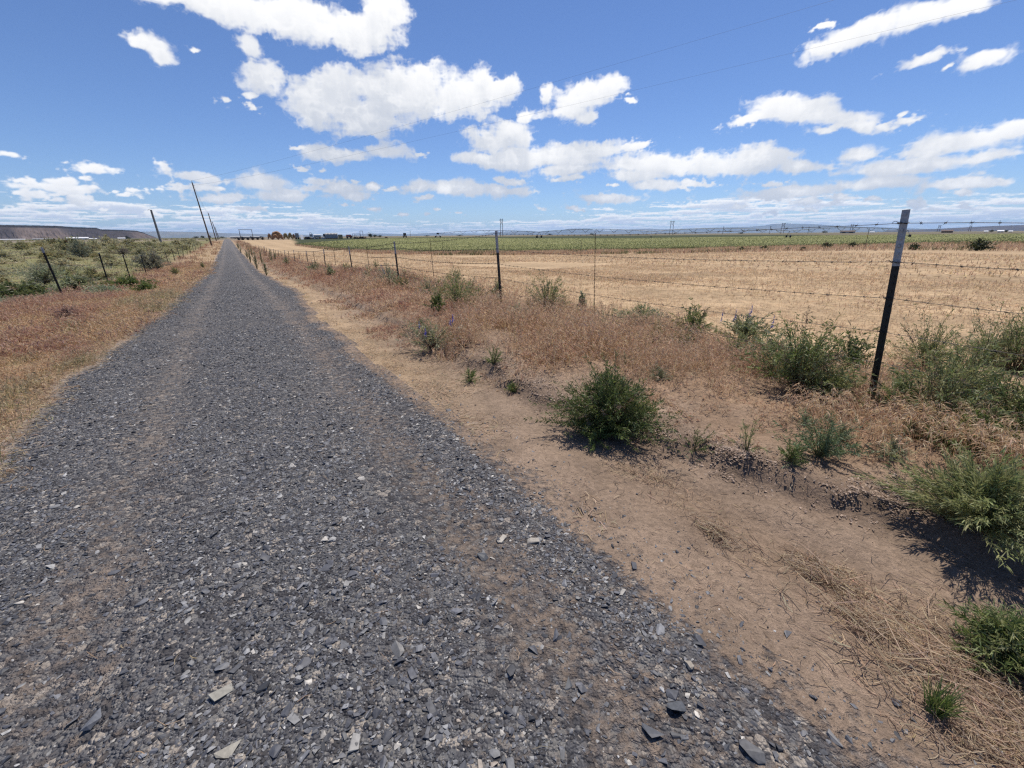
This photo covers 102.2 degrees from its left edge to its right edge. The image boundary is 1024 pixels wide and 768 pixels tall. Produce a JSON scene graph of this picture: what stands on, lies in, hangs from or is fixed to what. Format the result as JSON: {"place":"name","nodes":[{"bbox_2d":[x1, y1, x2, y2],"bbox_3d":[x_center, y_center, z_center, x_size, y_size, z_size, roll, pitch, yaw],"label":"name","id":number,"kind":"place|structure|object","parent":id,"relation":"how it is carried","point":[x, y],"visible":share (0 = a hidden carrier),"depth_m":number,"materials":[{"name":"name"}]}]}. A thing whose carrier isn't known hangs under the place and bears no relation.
{"place":"outdoors","nodes":[
{"label":"outdoors","id":0,"kind":"place"},
{"bbox_2d":[0,225,155,238],"bbox_3d":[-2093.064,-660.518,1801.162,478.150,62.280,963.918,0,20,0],"label":"mesa","id":1,"kind":"structure","parent":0,"point":[25,232],"depth_m":1823.58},
{"bbox_2d":[143,231,368,237],"bbox_3d":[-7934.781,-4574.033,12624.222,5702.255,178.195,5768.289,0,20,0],"label":"hills","id":2,"kind":"structure","parent":0,"point":[165,234],"depth_m":11809.52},
{"bbox_2d":[0,239,1018,767],"bbox_3d":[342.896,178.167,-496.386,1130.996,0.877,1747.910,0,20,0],"label":"road","id":3,"kind":"structure","parent":0,"point":[800,705],"depth_m":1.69,"materials":[{"name":"grey gravel"}]},
{"bbox_2d":[79,707,100,731],"bbox_3d":[-1.309,1.050,1.296,0.028,0.026,0.075,-4,20,-10],"label":"stone","id":4,"kind":"object","parent":3,"relation":"on","point":[94,719],"visible":1,"depth_m":1.28,"materials":[{"name":"grey stone"}]},
{"bbox_2d":[206,683,232,700],"bbox_3d":[-0.953,1.013,1.351,0.069,0.026,0.037,-19,27,-41],"label":"stone","id":5,"kind":"object","parent":3,"relation":"on","point":[220,693],"visible":1,"depth_m":1.35,"materials":[{"name":"beige stone"}]},
{"bbox_2d":[214,739,240,757],"bbox_3d":[-0.824,1.073,1.202,0.069,0.020,0.030,-13,23,-30],"label":"stone","id":6,"kind":"object","parent":3,"relation":"on","point":[227,751],"visible":1,"depth_m":1.20,"materials":[{"name":"beige stone"}]},
{"bbox_2d":[347,732,359,752],"bbox_3d":[-0.462,1.059,1.218,0.028,0.015,0.053,-1,20,-2],"label":"stone","id":7,"kind":"object","parent":3,"relation":"on","point":[354,739],"visible":1,"depth_m":1.22,"materials":[{"name":"white stone"}]},
{"bbox_2d":[390,640,403,657],"bbox_3d":[-0.414,0.960,1.493,0.062,0.027,0.035,14,24,35],"label":"stone","id":8,"kind":"object","parent":3,"relation":"on","point":[397,648],"visible":1,"depth_m":1.49,"materials":[{"name":"grey stone"}]},
{"bbox_2d":[477,553,488,560],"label":"stone","id":9,"kind":"object","parent":3,"relation":"on","point":[483,557],"visible":1,"depth_m":1.96,"materials":[{"name":"grey stone"}]},
{"bbox_2d":[506,664,515,675],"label":"stone","id":10,"kind":"object","parent":3,"relation":"on","point":[511,668],"visible":1,"depth_m":1.42,"materials":[{"name":"grey stone"}]},
{"bbox_2d":[642,723,663,737],"bbox_3d":[0.424,1.064,1.254,0.069,0.022,0.030,11,23,29],"label":"stone","id":11,"kind":"object","parent":3,"relation":"on","point":[651,732],"visible":1,"depth_m":1.25,"materials":[{"name":"grey stone"}]},
{"bbox_2d":[667,701,685,710],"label":"stone","id":12,"kind":"object","parent":3,"relation":"on","point":[678,705],"visible":1,"depth_m":1.32,"materials":[{"name":"grey stone"}]},
{"bbox_2d":[739,738,765,763],"bbox_3d":[0.699,1.069,1.202,0.074,0.022,0.044,15,25,37],"label":"stone","id":13,"kind":"object","parent":3,"relation":"on","point":[755,753],"visible":1,"depth_m":1.19,"materials":[{"name":"grey stone"}]},
{"bbox_2d":[826,728,842,746],"bbox_3d":[0.973,1.075,1.251,0.018,0.015,0.050,-6,20,-14],"label":"stone","id":14,"kind":"object","parent":3,"relation":"on","point":[832,737],"visible":1,"depth_m":1.25,"materials":[{"name":"grey stone"}]},
{"bbox_2d":[0,231,1023,767],"bbox_3d":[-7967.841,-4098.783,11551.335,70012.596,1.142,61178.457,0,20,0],"label":"ground","id":15,"kind":"structure","parent":0,"point":[768,515],"depth_m":2.32,"materials":[{"name":"brown soil"}]},
{"bbox_2d":[0,271,17,281],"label":"sagebrush","id":16,"kind":"object","parent":15,"relation":"on","point":[6,277],"visible":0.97,"depth_m":23.83,"materials":[{"name":"green plant"}]},
{"bbox_2d":[0,251,17,257],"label":"sagebrush","id":17,"kind":"object","parent":15,"relation":"on","point":[4,254],"visible":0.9,"depth_m":50.23,"materials":[{"name":"green plant"}]},
{"bbox_2d":[8,241,31,249],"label":"sagebrush","id":18,"kind":"object","parent":15,"relation":"on","point":[16,246],"visible":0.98,"depth_m":84.96,"materials":[{"name":"green plant"}]},
{"bbox_2d":[0,278,53,297],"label":"shrub","id":19,"kind":"object","parent":15,"relation":"on","point":[30,289],"visible":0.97,"depth_m":14.75,"materials":[{"name":"green plant"}]},
{"bbox_2d":[9,261,65,283],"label":"sagebrush","id":20,"kind":"object","parent":15,"relation":"on","point":[42,273],"visible":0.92,"depth_m":21.55,"materials":[{"name":"green plant"}]},
{"bbox_2d":[33,250,56,257],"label":"sagebrush","id":21,"kind":"object","parent":15,"relation":"on","point":[41,255],"visible":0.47,"depth_m":49.85,"materials":[{"name":"green plant"}]},
{"bbox_2d":[33,256,58,262],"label":"sagebrush","id":22,"kind":"object","parent":15,"relation":"on","point":[50,258],"visible":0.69,"depth_m":40.48,"materials":[{"name":"green plant"}]},
{"bbox_2d":[38,258,84,266],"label":"sagebrush","id":23,"kind":"object","parent":15,"relation":"on","point":[62,262],"visible":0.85,"depth_m":36.27,"materials":[{"name":"green plant"}]},
{"bbox_2d":[51,251,71,258],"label":"sagebrush","id":24,"kind":"object","parent":15,"relation":"on","point":[59,256],"visible":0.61,"depth_m":47.55,"materials":[{"name":"green plant"}]},
{"bbox_2d":[49,305,77,318],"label":"shrub","id":25,"kind":"object","parent":15,"relation":"on","point":[64,310],"visible":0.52,"depth_m":8.73,"materials":[{"name":"brown plant"}]},
{"bbox_2d":[46,236,90,250],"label":"sagebrush","id":26,"kind":"object","parent":15,"relation":"on","point":[61,244],"visible":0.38,"depth_m":71.71,"materials":[{"name":"green plant"}]},
{"bbox_2d":[56,265,82,277],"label":"sagebrush","id":27,"kind":"object","parent":15,"relation":"on","point":[72,271],"visible":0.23,"depth_m":26.50,"materials":[{"name":"green plant"}]},
{"bbox_2d":[60,253,82,260],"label":"sagebrush","id":28,"kind":"object","parent":15,"relation":"on","point":[71,257],"visible":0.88,"depth_m":43.98,"materials":[{"name":"green plant"}]},
{"bbox_2d":[47,268,100,290],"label":"shrub","id":29,"kind":"object","parent":15,"relation":"on","point":[75,281],"visible":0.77,"depth_m":16.55,"materials":[{"name":"green plant"}]},
{"bbox_2d":[64,236,92,257],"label":"sagebrush","id":30,"kind":"object","parent":15,"relation":"on","point":[74,246],"visible":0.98,"depth_m":49.77,"materials":[{"name":"green plant"}]},
{"bbox_2d":[86,236,103,250],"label":"sagebrush","id":31,"kind":"object","parent":15,"relation":"on","point":[94,245],"visible":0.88,"depth_m":76.77,"materials":[{"name":"green plant"}]},
{"bbox_2d":[72,266,123,279],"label":"sagebrush","id":32,"kind":"object","parent":15,"relation":"on","point":[89,271],"visible":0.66,"depth_m":24.16,"materials":[{"name":"green plant"}]},
{"bbox_2d":[0,244,200,293],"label":"wire fence","id":33,"kind":"object","parent":15,"relation":"on","point":[50,268],"visible":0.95,"depth_m":17.55,"materials":[{"name":"black metal"}]},
{"bbox_2d":[0,243,203,301],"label":"ground cover","id":34,"kind":"object","parent":15,"relation":"on","point":[75,267],"visible":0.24,"depth_m":34.22,"materials":[{"name":"green plant"}]},
{"bbox_2d":[81,283,127,292],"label":"shrub","id":35,"kind":"object","parent":15,"relation":"on","point":[102,288],"visible":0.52,"depth_m":14.67,"materials":[{"name":"green plant"}]},
{"bbox_2d":[95,255,120,261],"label":"sagebrush","id":36,"kind":"object","parent":15,"relation":"on","point":[104,258],"visible":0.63,"depth_m":40.29,"materials":[{"name":"green plant"}]},
{"bbox_2d":[92,259,124,266],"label":"sagebrush","id":37,"kind":"object","parent":15,"relation":"on","point":[111,262],"visible":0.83,"depth_m":36.38,"materials":[{"name":"green plant"}]},
{"bbox_2d":[97,234,120,246],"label":"sagebrush","id":38,"kind":"object","parent":15,"relation":"on","point":[105,240],"visible":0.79,"depth_m":92.15,"materials":[{"name":"green plant"}]},
{"bbox_2d":[0,238,218,249],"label":"sagebrush plain","id":39,"kind":"structure","parent":15,"relation":"on","point":[82,240],"depth_m":212.06,"materials":[{"name":"green plant"}]},
{"bbox_2d":[0,241,222,480],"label":"dry grass","id":40,"kind":"structure","parent":15,"relation":"on","point":[17,310],"depth_m":7.50,"materials":[{"name":"beige plant"}]},
{"bbox_2d":[109,246,131,254],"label":"shrub","id":41,"kind":"object","parent":15,"relation":"on","point":[122,250],"visible":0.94,"depth_m":58.43,"materials":[{"name":"green plant"}]},
{"bbox_2d":[98,272,160,287],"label":"shrub","id":42,"kind":"object","parent":15,"relation":"on","point":[121,281],"visible":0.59,"depth_m":17.19,"materials":[{"name":"green plant"}]},
{"bbox_2d":[125,243,149,254],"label":"sagebrush","id":43,"kind":"object","parent":15,"relation":"on","point":[138,250],"visible":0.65,"depth_m":56.92,"materials":[{"name":"green plant"}]},
{"bbox_2d":[128,278,158,291],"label":"shrub","id":44,"kind":"object","parent":15,"relation":"on","point":[143,285],"visible":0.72,"depth_m":14.61,"materials":[{"name":"green plant"}]},
{"bbox_2d":[129,246,171,269],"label":"shrub","id":45,"kind":"object","parent":15,"relation":"on","point":[154,259],"visible":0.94,"depth_m":31.54,"materials":[{"name":"green plant"}]},
{"bbox_2d":[148,209,161,242],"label":"utility pole","id":46,"kind":"object","parent":15,"relation":"on","point":[156,227],"visible":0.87,"depth_m":127.28,"materials":[{"name":"wood"}]},
{"bbox_2d":[158,247,183,253],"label":"sagebrush","id":47,"kind":"object","parent":15,"relation":"on","point":[167,249],"visible":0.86,"depth_m":60.78,"materials":[{"name":"green plant"}]},
{"bbox_2d":[191,182,212,245],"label":"utility pole","id":48,"kind":"object","parent":15,"relation":"on","point":[202,215],"visible":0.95,"depth_m":105.36,"materials":[{"name":"wood"}]},
{"bbox_2d":[197,0,832,205],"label":"power line","id":49,"kind":"object","parent":48,"relation":"attached to","point":[528,89],"visible":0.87,"depth_m":21.55,"materials":[{"name":"metal"}]},
{"bbox_2d":[199,1,1009,214],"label":"power line","id":50,"kind":"object","parent":48,"relation":"attached to","point":[641,88],"visible":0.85,"depth_m":19.55,"materials":[{"name":"metal"}]},
{"bbox_2d":[323,233,337,238],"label":"tarped stack","id":51,"kind":"object","parent":15,"relation":"on","point":[330,235],"visible":0.87,"depth_m":261.23,"materials":[{"name":"plastic"}]},
{"bbox_2d":[376,262,404,283],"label":"fence line plant","id":52,"kind":"object","parent":15,"relation":"on","point":[388,272],"visible":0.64,"depth_m":12.22,"materials":[{"name":"green plant"}]},
{"bbox_2d":[394,314,468,352],"bbox_3d":[-1.000,-0.660,5.376,1.114,0.474,0.854,0,20,0],"label":"lupine","id":53,"kind":"object","parent":15,"relation":"on","point":[431,342],"visible":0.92,"depth_m":5.34,"materials":[{"name":"green plant"}]},
{"bbox_2d":[423,290,447,311],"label":"fence line plant","id":54,"kind":"object","parent":15,"relation":"on","point":[435,301],"visible":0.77,"depth_m":7.20,"materials":[{"name":"green plant"}]},
{"bbox_2d":[425,271,485,306],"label":"fence line plant","id":55,"kind":"object","parent":15,"relation":"on","point":[457,293],"visible":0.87,"depth_m":7.84,"materials":[{"name":"green plant"}]},
{"bbox_2d":[456,366,480,383],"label":"weed","id":56,"kind":"object","parent":15,"relation":"on","point":[471,377],"visible":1,"depth_m":4.28,"materials":[{"name":"green plant"}]},
{"bbox_2d":[481,345,502,364],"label":"weed","id":57,"kind":"object","parent":15,"relation":"on","point":[494,359],"visible":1,"depth_m":4.49,"materials":[{"name":"green plant"}]},
{"bbox_2d":[0,263,1023,767],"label":"straw","id":58,"kind":"object","parent":15,"relation":"on","point":[868,617],"visible":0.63,"depth_m":1.62,"materials":[{"name":"beige plant"}]},
{"bbox_2d":[504,380,519,392],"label":"weed","id":59,"kind":"object","parent":15,"relation":"on","point":[511,387],"visible":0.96,"depth_m":3.99,"materials":[{"name":"green plant"}]},
{"bbox_2d":[525,269,569,312],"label":"fence line plant","id":60,"kind":"object","parent":15,"relation":"on","point":[553,297],"visible":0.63,"depth_m":7.07,"materials":[{"name":"green plant"}]},
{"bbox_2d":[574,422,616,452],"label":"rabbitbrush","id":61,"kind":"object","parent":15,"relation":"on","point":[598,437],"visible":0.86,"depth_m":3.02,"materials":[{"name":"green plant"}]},
{"bbox_2d":[524,350,701,461],"bbox_3d":[0.761,0.084,3.091,1.361,0.651,0.856,11,23,28],"label":"rabbitbrush","id":62,"kind":"object","parent":15,"relation":"on","point":[610,403],"visible":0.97,"depth_m":3.02,"materials":[{"name":"green plant"}]},
{"bbox_2d":[234,240,1023,529],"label":"dry grass","id":63,"kind":"structure","parent":15,"relation":"on","point":[356,281],"depth_m":5.12,"materials":[{"name":"beige plant"}]},
{"bbox_2d":[255,209,1023,396],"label":"wire fence","id":64,"kind":"object","parent":15,"relation":"on","point":[903,223],"visible":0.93,"depth_m":3.31,"materials":[{"name":"black metal"}]},
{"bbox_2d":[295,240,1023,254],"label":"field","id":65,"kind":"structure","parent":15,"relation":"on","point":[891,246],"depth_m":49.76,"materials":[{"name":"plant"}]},
{"bbox_2d":[646,367,672,380],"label":"fence line plant","id":66,"kind":"object","parent":15,"relation":"on","point":[662,375],"visible":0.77,"depth_m":3.80,"materials":[{"name":"green plant"}]},
{"bbox_2d":[435,227,910,237],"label":"irrigation pivot","id":67,"kind":"object","parent":15,"relation":"on","point":[786,236],"visible":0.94,"depth_m":194.05,"materials":[{"name":"metal"}]},
{"bbox_2d":[660,297,722,334],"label":"fence line plant","id":68,"kind":"object","parent":15,"relation":"on","point":[695,313],"visible":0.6,"depth_m":5.45,"materials":[{"name":"green plant"}]},
{"bbox_2d":[668,422,720,453],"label":"weed","id":69,"kind":"object","parent":15,"relation":"on","point":[695,442],"visible":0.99,"depth_m":2.73,"materials":[{"name":"green plant"}]},
{"bbox_2d":[715,331,757,356],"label":"fence line plant","id":70,"kind":"object","parent":15,"relation":"on","point":[739,336],"visible":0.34,"depth_m":4.56,"materials":[{"name":"green plant"}]},
{"bbox_2d":[460,350,1023,595],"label":"soil crumbs","id":71,"kind":"object","parent":15,"relation":"on","point":[856,489],"visible":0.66,"depth_m":2.47,"materials":[{"name":"soil"}]},
{"bbox_2d":[725,418,770,452],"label":"weed","id":72,"kind":"object","parent":15,"relation":"on","point":[751,433],"visible":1,"depth_m":2.61,"materials":[{"name":"green plant"}]},
{"bbox_2d":[735,329,813,378],"bbox_3d":[2.619,-0.329,4.104,0.722,0.400,0.759,-9,21,-22],"label":"green shrub","id":73,"kind":"object","parent":15,"relation":"on","point":[764,348],"visible":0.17,"depth_m":4.12,"materials":[{"name":"green plant"}]},
{"bbox_2d":[778,437,814,466],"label":"weed","id":74,"kind":"object","parent":15,"relation":"on","point":[794,457],"visible":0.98,"depth_m":2.48,"materials":[{"name":"green plant"}]},
{"bbox_2d":[785,406,822,426],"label":"fence line plant","id":75,"kind":"object","parent":15,"relation":"on","point":[805,421],"visible":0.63,"depth_m":2.92,"materials":[{"name":"green plant"}]},
{"bbox_2d":[730,306,880,393],"bbox_3d":[2.505,-0.293,3.466,1.010,0.737,1.105,-13,23,-31],"label":"green shrub","id":76,"kind":"object","parent":15,"relation":"on","point":[804,363],"visible":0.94,"depth_m":3.39,"materials":[{"name":"green plant"}]},
{"bbox_2d":[766,409,892,467],"bbox_3d":[1.862,0.302,2.504,0.594,0.383,0.481,0,20,0],"label":"green weed","id":77,"kind":"object","parent":15,"relation":"on","point":[826,445],"visible":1,"depth_m":2.52,"materials":[{"name":"green plant"}]},
{"bbox_2d":[801,362,868,407],"bbox_3d":[2.562,-0.020,3.352,0.532,0.290,0.857,15,25,36],"label":"green shrub","id":78,"kind":"object","parent":15,"relation":"on","point":[845,385],"visible":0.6,"depth_m":3.28,"materials":[{"name":"green plant"}]},
{"bbox_2d":[819,417,859,445],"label":"fence line plant","id":79,"kind":"object","parent":15,"relation":"on","point":[842,430],"visible":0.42,"depth_m":2.71,"materials":[{"name":"green plant"}]},
{"bbox_2d":[818,320,877,367],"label":"green shrub","id":80,"kind":"object","parent":15,"relation":"on","point":[850,348],"visible":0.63,"depth_m":4.02,"materials":[{"name":"green plant"}]},
{"bbox_2d":[869,431,917,462],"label":"fence line plant","id":81,"kind":"object","parent":15,"relation":"on","point":[895,447],"visible":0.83,"depth_m":2.53,"materials":[{"name":"green plant"}]},
{"bbox_2d":[782,346,1023,480],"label":"dry grass","id":82,"kind":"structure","parent":15,"relation":"on","point":[981,431],"depth_m":2.60,"materials":[{"name":"beige plant"}]},
{"bbox_2d":[848,365,958,415],"bbox_3d":[2.851,0.059,3.010,0.586,0.374,0.526,4,20,13],"label":"green shrub","id":83,"kind":"object","parent":15,"relation":"on","point":[895,385],"visible":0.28,"depth_m":3.03,"materials":[{"name":"green plant"}]},
{"bbox_2d":[887,419,932,439],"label":"fence line plant","id":84,"kind":"object","parent":15,"relation":"on","point":[915,431],"visible":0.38,"depth_m":2.75,"materials":[{"name":"green plant"}]},
{"bbox_2d":[853,439,1023,571],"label":"green shrub","id":85,"kind":"object","parent":15,"relation":"on","point":[992,503],"visible":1,"depth_m":1.91,"materials":[{"name":"green plant"}]},
{"bbox_2d":[859,323,1023,439],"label":"green shrub","id":86,"kind":"object","parent":15,"relation":"on","point":[950,374],"visible":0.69,"depth_m":2.81,"materials":[{"name":"green plant"}]},
{"bbox_2d":[918,673,973,719],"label":"grass tuft","id":87,"kind":"object","parent":15,"relation":"on","point":[947,702],"visible":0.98,"depth_m":1.30,"materials":[{"name":"green plant"}]},
{"bbox_2d":[884,406,1023,463],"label":"dry grass","id":88,"kind":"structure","parent":15,"relation":"on","point":[986,417],"depth_m":2.53,"materials":[{"name":"brown plant"}]},
{"bbox_2d":[897,330,1023,405],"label":"green shrub","id":89,"kind":"object","parent":15,"relation":"on","point":[977,352],"visible":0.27,"depth_m":3.32,"materials":[{"name":"green plant"}]},
{"bbox_2d":[924,358,1023,426],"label":"green shrub","id":90,"kind":"object","parent":15,"relation":"on","point":[1016,401],"visible":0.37,"depth_m":2.73,"materials":[{"name":"green plant"}]},
{"bbox_2d":[935,594,1023,689],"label":"green weed","id":91,"kind":"object","parent":15,"relation":"on","point":[999,634],"visible":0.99,"depth_m":1.49,"materials":[{"name":"green plant"}]},
{"bbox_2d":[962,237,998,250],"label":"field bush","id":92,"kind":"object","parent":15,"relation":"on","point":[977,245],"visible":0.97,"depth_m":31.57,"materials":[{"name":"green plant"}]},
{"bbox_2d":[988,404,1023,436],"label":"green shrub","id":93,"kind":"object","parent":15,"relation":"on","point":[1021,428],"visible":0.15,"depth_m":2.67,"materials":[{"name":"green plant"}]},
{"bbox_2d":[0,0,1023,234],"bbox_3d":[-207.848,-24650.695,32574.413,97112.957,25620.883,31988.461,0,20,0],"label":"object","id":94,"kind":"structure","parent":0,"point":[327,98],"depth_m":42018.32,"materials":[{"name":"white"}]},
{"bbox_2d":[240,240,1023,400],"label":"field","id":95,"kind":"structure","parent":0,"point":[281,246],"depth_m":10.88,"materials":[{"name":"beige plant"}]},
{"bbox_2d":[577,290,585,308],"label":"fence line plant","id":96,"kind":"object","parent":95,"relation":"on","point":[581,300],"visible":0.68,"depth_m":7.63,"materials":[{"name":"green plant"}]},
{"bbox_2d":[609,301,671,322],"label":"fence line plant","id":97,"kind":"object","parent":95,"relation":"on","point":[643,309],"visible":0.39,"depth_m":6.31,"materials":[{"name":"green plant"}]},
{"bbox_2d":[703,306,784,341],"bbox_3d":[2.845,-0.725,5.144,1.139,0.474,0.789,0,20,0],"label":"fence line plant","id":98,"kind":"object","parent":95,"relation":"on","point":[739,325],"visible":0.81,"depth_m":5.17,"materials":[{"name":"green plant"}]},
{"bbox_2d":[869,304,992,368],"bbox_3d":[4.029,-0.445,3.998,0.869,0.620,0.811,14,24,34],"label":"green shrub","id":99,"kind":"object","parent":95,"relation":"on","point":[932,345],"visible":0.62,"depth_m":4.02,"materials":[{"name":"green plant"}]},
{"bbox_2d":[939,302,1023,365],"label":"green shrub","id":100,"kind":"object","parent":95,"relation":"on","point":[988,341],"visible":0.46,"depth_m":4.40,"materials":[{"name":"green plant"}]},
{"bbox_2d":[959,297,1023,374],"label":"green shrub","id":101,"kind":"object","parent":95,"relation":"on","point":[1018,349],"visible":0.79,"depth_m":4.16,"materials":[{"name":"green plant"}]},
{"bbox_2d":[356,223,917,235],"bbox_3d":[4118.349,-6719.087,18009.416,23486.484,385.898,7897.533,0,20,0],"label":"hills","id":102,"kind":"structure","parent":0,"point":[796,227],"depth_m":18736.56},
{"bbox_2d":[295,233,1023,251],"bbox_3d":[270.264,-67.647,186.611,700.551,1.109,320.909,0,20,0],"label":"alfalfa field","id":103,"kind":"structure","parent":0,"point":[480,243],"depth_m":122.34,"materials":[{"name":"green plant"}]},
{"bbox_2d":[887,225,1023,231],"bbox_3d":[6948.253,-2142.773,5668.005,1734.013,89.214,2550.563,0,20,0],"label":"hills","id":104,"kind":"structure","parent":0,"point":[1007,227],"depth_m":5932.66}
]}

